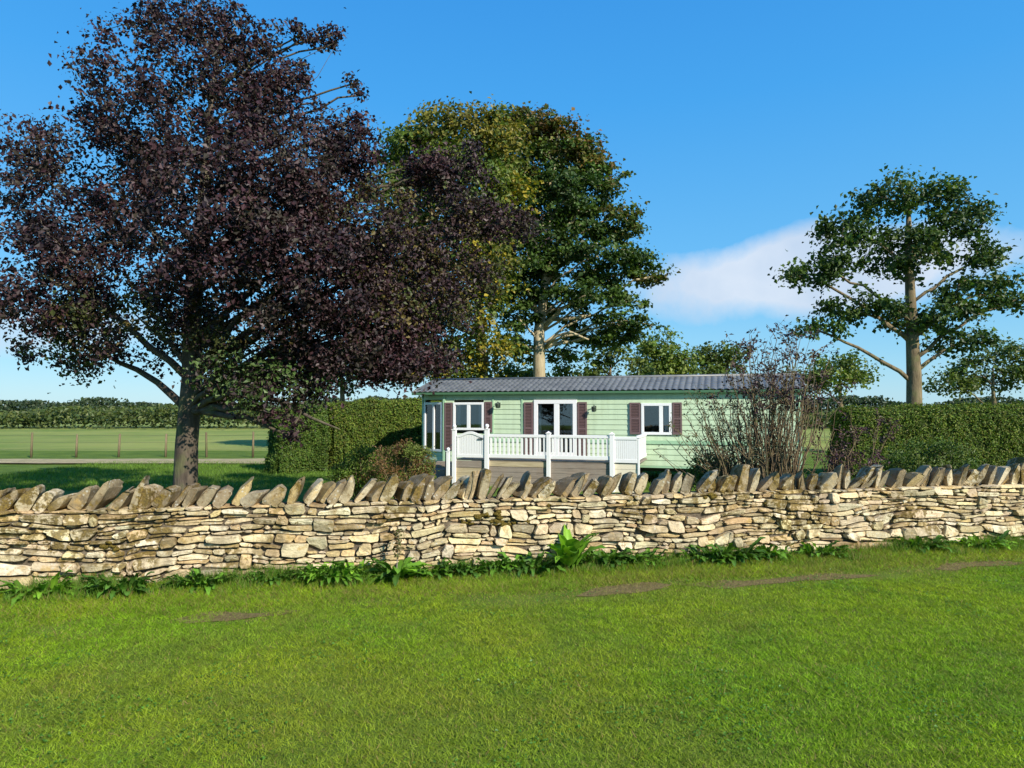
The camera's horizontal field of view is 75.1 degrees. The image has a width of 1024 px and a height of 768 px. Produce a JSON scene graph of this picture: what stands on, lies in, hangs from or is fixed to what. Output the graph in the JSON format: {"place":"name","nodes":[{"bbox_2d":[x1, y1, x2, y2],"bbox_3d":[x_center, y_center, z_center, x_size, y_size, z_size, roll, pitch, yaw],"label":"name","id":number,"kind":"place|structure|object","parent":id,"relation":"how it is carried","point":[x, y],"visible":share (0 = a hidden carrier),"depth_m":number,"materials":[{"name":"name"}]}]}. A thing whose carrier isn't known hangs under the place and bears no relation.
{"place":"outdoors","nodes":[
{"label":"outdoors","id":0,"kind":"place"},
{"bbox_2d":[0,458,264,462],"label":"farm track","id":1,"kind":"structure","parent":0,"point":[257,460],"depth_m":26.45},
{"bbox_2d":[0,418,830,450],"bbox_3d":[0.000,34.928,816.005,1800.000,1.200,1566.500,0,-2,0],"label":"field","id":2,"kind":"structure","parent":0,"point":[63,438],"depth_m":49.83,"materials":[{"name":"green plant"}]},
{"bbox_2d":[26,432,253,457],"bbox_3d":[-22.713,2.651,28.920,26.838,1.177,0.099,0,-2,0],"label":"wire fence","id":3,"kind":"object","parent":2,"relation":"on","point":[118,454],"visible":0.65,"depth_m":28.89,"materials":[{"name":"brown wood"}]},
{"bbox_2d":[263,335,395,401],"bbox_3d":[-10.055,0.336,36.934,7.784,6.490,5.088,0,-2,0],"label":"ash tree","id":4,"kind":"object","parent":2,"relation":"on","point":[342,394],"visible":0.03,"depth_m":36.89,"materials":[{"name":"green plant"}]},
{"bbox_2d":[0,401,1013,428],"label":"field hedgerow","id":5,"kind":"object","parent":2,"relation":"on","point":[84,415],"visible":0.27,"depth_m":77.07,"materials":[{"name":"green plant"}]},
{"bbox_2d":[474,356,547,377],"bbox_3d":[-0.218,0.927,40.113,5.206,5.571,3.509,0,-2,0],"label":"tree","id":6,"kind":"object","parent":2,"relation":"on","point":[520,373],"visible":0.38,"depth_m":39.64,"materials":[{"name":"green plant"}]},
{"bbox_2d":[0,394,1023,416],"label":"wood","id":7,"kind":"object","parent":2,"relation":"on","point":[30,405],"visible":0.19,"depth_m":187.24,"materials":[{"name":"green plant"}]},
{"bbox_2d":[545,342,661,376],"bbox_3d":[5.041,0.420,38.026,7.022,6.413,3.089,0,-2,0],"label":"tree","id":8,"kind":"object","parent":2,"relation":"on","point":[610,357],"visible":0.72,"depth_m":37.74,"materials":[{"name":"green plant"}]},
{"bbox_2d":[631,325,705,374],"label":"field maple","id":9,"kind":"object","parent":2,"relation":"on","point":[670,362],"visible":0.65,"depth_m":43.31,"materials":[{"name":"green plant"}]},
{"bbox_2d":[690,339,756,373],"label":"field maple","id":10,"kind":"object","parent":2,"relation":"on","point":[723,361],"visible":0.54,"depth_m":46.65,"materials":[{"name":"green plant"}]},
{"bbox_2d":[777,346,884,407],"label":"field maple","id":11,"kind":"object","parent":2,"relation":"on","point":[848,372],"visible":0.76,"depth_m":45.24,"materials":[{"name":"green plant"}]},
{"bbox_2d":[922,337,1023,405],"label":"field maple","id":12,"kind":"object","parent":2,"relation":"on","point":[970,384],"visible":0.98,"depth_m":45.91,"materials":[{"name":"green plant"}]},
{"bbox_2d":[0,450,884,506],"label":"garden ground","id":13,"kind":"structure","parent":0,"point":[5,468],"depth_m":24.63,"materials":[{"name":"green plant"}]},
{"bbox_2d":[0,0,554,503],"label":"copper tree","id":14,"kind":"object","parent":13,"relation":"on","point":[312,218],"visible":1,"depth_m":11.45,"materials":[{"name":"purple plant"}]},
{"bbox_2d":[263,404,330,474],"bbox_3d":[-7.124,1.773,22.090,2.141,2.368,1.851,2,-3,-35],"label":"clipped hedge","id":15,"kind":"object","parent":13,"relation":"on","point":[311,455],"visible":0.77,"depth_m":21.55,"materials":[{"name":"green plant"}]},
{"bbox_2d":[321,441,394,499],"bbox_3d":[-3.171,1.871,13.957,1.624,1.418,1.288,0,-2,0],"label":"garden bush","id":16,"kind":"object","parent":13,"relation":"on","point":[342,471],"visible":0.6,"depth_m":13.79,"materials":[{"name":"green plant"}]},
{"bbox_2d":[321,396,441,469],"bbox_3d":[-2.590,1.657,25.424,9.667,2.892,2.155,1,-3,-30],"label":"clipped hedge","id":17,"kind":"object","parent":13,"relation":"on","point":[383,422],"visible":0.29,"depth_m":23.47,"materials":[{"name":"green plant"}]},
{"bbox_2d":[358,435,442,498],"bbox_3d":[-2.195,1.776,13.107,1.686,1.539,1.350,0,-2,0],"label":"garden bush","id":18,"kind":"object","parent":13,"relation":"on","point":[417,457],"visible":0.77,"depth_m":13.04,"materials":[{"name":"green plant"}]},
{"bbox_2d":[338,91,548,391],"bbox_3d":[-3.212,-4.770,29.136,9.704,15.921,6.219,-1,-2,18],"label":"lime tree","id":19,"kind":"object","parent":13,"relation":"on","point":[492,123],"visible":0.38,"depth_m":28.21,"materials":[{"name":"green plant"}]},
{"bbox_2d":[430,444,465,482],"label":"entrance steps","id":20,"kind":"structure","parent":13,"relation":"on","point":[445,469],"depth_m":18.42,"materials":[{"name":"white plastic"}]},
{"bbox_2d":[0,457,1023,588],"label":"dry stone wall","id":21,"kind":"structure","parent":13,"relation":"on","point":[144,528],"depth_m":6.72,"materials":[{"name":"stone"}]},
{"bbox_2d":[451,424,646,492],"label":"deck","id":22,"kind":"structure","parent":13,"relation":"on","point":[630,453],"depth_m":17.06,"materials":[{"name":"beige plastic"}]},
{"bbox_2d":[479,101,680,376],"bbox_3d":[2.650,-5.462,33.444,9.472,17.689,8.403,-2,-3,40],"label":"sycamore tree","id":23,"kind":"object","parent":13,"relation":"on","point":[575,213],"visible":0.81,"depth_m":32.72,"materials":[{"name":"green plant"}]},
{"bbox_2d":[411,373,804,483],"bbox_3d":[2.697,1.302,20.033,11.063,3.100,3.515,-1,-2,18],"label":"static caravan","id":24,"kind":"object","parent":13,"relation":"on","point":[631,406],"visible":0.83,"depth_m":18.97,"materials":[{"name":"green"}]},
{"bbox_2d":[423,402,442,451],"bbox_3d":[-2.393,1.302,20.272,0.823,1.484,0.075,-2,-3,41],"label":"window","id":25,"kind":"structure","parent":24,"relation":"in","point":[433,411],"depth_m":20.24,"materials":[{"name":"white plastic"}]},
{"bbox_2d":[453,402,483,429],"bbox_3d":[-1.270,0.957,19.778,0.974,0.820,0.167,-1,-2,18],"label":"window","id":26,"kind":"structure","parent":24,"relation":"in","point":[456,405],"depth_m":19.73,"materials":[{"name":"white plastic"}]},
{"bbox_2d":[534,400,576,455],"bbox_3d":[1.246,1.251,18.968,1.249,1.600,0.167,-1,-2,18],"label":"patio door","id":27,"kind":"structure","parent":24,"relation":"in","point":[537,403],"depth_m":18.90,"materials":[{"name":"white plastic"}]},
{"bbox_2d":[641,403,671,434],"bbox_3d":[3.940,0.952,18.126,0.810,0.858,0.167,-1,-2,18],"label":"window","id":28,"kind":"structure","parent":24,"relation":"in","point":[665,409],"depth_m":18.08,"materials":[{"name":"white plastic"}]},
{"bbox_2d":[682,451,733,490],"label":"garden bush","id":29,"kind":"object","parent":13,"relation":"on","point":[699,475],"visible":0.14,"depth_m":10.75,"materials":[{"name":"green plant"}]},
{"bbox_2d":[653,379,796,490],"bbox_3d":[3.270,1.194,10.314,2.099,2.516,1.940,1,-2,-19],"label":"twiggy shrub","id":30,"kind":"object","parent":13,"relation":"on","point":[722,460],"visible":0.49,"depth_m":10.20,"materials":[{"name":"brown plant"}]},
{"bbox_2d":[701,315,858,488],"bbox_3d":[4.061,0.690,10.089,2.341,3.497,1.549,0,-2,0],"label":"purple shrub","id":31,"kind":"object","parent":13,"relation":"on","point":[779,456],"visible":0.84,"depth_m":9.87,"materials":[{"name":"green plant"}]},
{"bbox_2d":[798,407,900,480],"bbox_3d":[5.289,1.405,10.357,1.429,2.092,1.280,2,-3,-35],"label":"purple shrub","id":32,"kind":"object","parent":13,"relation":"on","point":[836,461],"visible":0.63,"depth_m":10.36,"materials":[{"name":"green plant"}]},
{"bbox_2d":[767,163,1023,405],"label":"sycamore tree","id":33,"kind":"object","parent":13,"relation":"on","point":[915,323],"visible":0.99,"depth_m":29.81,"materials":[{"name":"green plant"}]},
{"bbox_2d":[826,401,1023,478],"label":"clipped hedge","id":34,"kind":"object","parent":13,"relation":"on","point":[990,433],"visible":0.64,"depth_m":19.87,"materials":[{"name":"green plant"}]},
{"bbox_2d":[878,434,984,484],"bbox_3d":[7.456,1.698,11.915,1.796,1.594,1.290,0,-2,0],"label":"garden bush","id":35,"kind":"object","parent":13,"relation":"on","point":[940,457],"visible":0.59,"depth_m":11.89,"materials":[{"name":"green plant"}]},
{"bbox_2d":[0,543,1023,767],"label":"lawn","id":36,"kind":"structure","parent":0,"point":[502,599],"depth_m":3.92,"materials":[{"name":"plant"}]},
{"bbox_2d":[0,569,75,605],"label":"weed clump","id":37,"kind":"object","parent":36,"relation":"on","point":[54,586],"visible":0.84,"depth_m":5.65,"materials":[{"name":"green plant"}]},
{"bbox_2d":[76,571,155,599],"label":"weed clump","id":38,"kind":"object","parent":36,"relation":"on","point":[98,584],"visible":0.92,"depth_m":5.75,"materials":[{"name":"green plant"}]},
{"bbox_2d":[157,568,237,595],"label":"weed clump","id":39,"kind":"object","parent":36,"relation":"on","point":[198,577],"visible":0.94,"depth_m":5.91,"materials":[{"name":"green plant"}]},
{"bbox_2d":[240,567,301,585],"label":"weed clump","id":40,"kind":"object","parent":36,"relation":"on","point":[262,577],"visible":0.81,"depth_m":6.10,"materials":[{"name":"green plant"}]},
{"bbox_2d":[286,556,362,585],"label":"weed clump","id":41,"kind":"object","parent":36,"relation":"on","point":[332,575],"visible":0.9,"depth_m":6.10,"materials":[{"name":"green plant"}]},
{"bbox_2d":[310,559,390,583],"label":"weed clump","id":42,"kind":"object","parent":36,"relation":"on","point":[339,566],"visible":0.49,"depth_m":6.27,"materials":[{"name":"green plant"}]},
{"bbox_2d":[363,528,432,586],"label":"dock plant","id":43,"kind":"object","parent":36,"relation":"on","point":[402,568],"visible":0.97,"depth_m":6.26,"materials":[{"name":"green leaves"}]},
{"bbox_2d":[404,557,467,580],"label":"weed clump","id":44,"kind":"object","parent":36,"relation":"on","point":[436,570],"visible":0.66,"depth_m":6.35,"materials":[{"name":"green plant"}]},
{"bbox_2d":[431,557,499,577],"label":"weed clump","id":45,"kind":"object","parent":36,"relation":"on","point":[464,567],"visible":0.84,"depth_m":6.42,"materials":[{"name":"green plant"}]},
{"bbox_2d":[475,554,530,576],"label":"weed clump","id":46,"kind":"object","parent":36,"relation":"on","point":[498,562],"visible":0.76,"depth_m":6.53,"materials":[{"name":"green plant"}]},
{"bbox_2d":[0,531,1023,604],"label":"verge grass","id":47,"kind":"structure","parent":36,"relation":"on","point":[898,546],"depth_m":6.36,"materials":[{"name":"green plant"}]},
{"bbox_2d":[494,549,571,578],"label":"weed clump","id":48,"kind":"object","parent":36,"relation":"on","point":[523,564],"visible":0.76,"depth_m":6.54,"materials":[{"name":"green plant"}]},
{"bbox_2d":[545,524,605,569],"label":"dock plant","id":49,"kind":"object","parent":36,"relation":"on","point":[569,549],"visible":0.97,"depth_m":6.51,"materials":[{"name":"green plant"}]},
{"bbox_2d":[173,561,1020,622],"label":"bare soil","id":50,"kind":"structure","parent":36,"relation":"on","point":[600,591],"depth_m":6.11,"materials":[{"name":"brown soil"}]},
{"bbox_2d":[575,547,643,566],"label":"weed clump","id":51,"kind":"object","parent":36,"relation":"on","point":[621,555],"visible":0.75,"depth_m":6.74,"materials":[{"name":"green plant"}]},
{"bbox_2d":[587,549,659,565],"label":"weed clump","id":52,"kind":"object","parent":36,"relation":"on","point":[644,555],"visible":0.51,"depth_m":6.81,"materials":[{"name":"green plant"}]},
{"bbox_2d":[631,547,670,565],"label":"weed clump","id":53,"kind":"object","parent":36,"relation":"on","point":[657,557],"visible":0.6,"depth_m":6.91,"materials":[{"name":"green plant"}]},
{"bbox_2d":[678,542,735,563],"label":"weed clump","id":54,"kind":"object","parent":36,"relation":"on","point":[694,549],"visible":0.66,"depth_m":6.97,"materials":[{"name":"green plant"}]},
{"bbox_2d":[689,537,766,566],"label":"weed clump","id":55,"kind":"object","parent":36,"relation":"on","point":[739,555],"visible":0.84,"depth_m":6.96,"materials":[{"name":"green plant"}]},
{"bbox_2d":[732,543,800,562],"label":"weed clump","id":56,"kind":"object","parent":36,"relation":"on","point":[768,554],"visible":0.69,"depth_m":7.08,"materials":[{"name":"green plant"}]},
{"bbox_2d":[796,540,856,557],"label":"weed clump","id":57,"kind":"object","parent":36,"relation":"on","point":[829,549],"visible":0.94,"depth_m":7.25,"materials":[{"name":"green plant"}]},
{"bbox_2d":[892,535,954,553],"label":"weed clump","id":58,"kind":"object","parent":36,"relation":"on","point":[937,542],"visible":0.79,"depth_m":7.53,"materials":[{"name":"green plant"}]},
{"bbox_2d":[950,530,1023,550],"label":"weed clump","id":59,"kind":"object","parent":36,"relation":"on","point":[1001,538],"visible":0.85,"depth_m":7.68,"materials":[{"name":"green plant"}]},
{"bbox_2d":[0,0,1023,408],"label":"sky","id":60,"kind":"structure","parent":0,"point":[735,120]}
]}

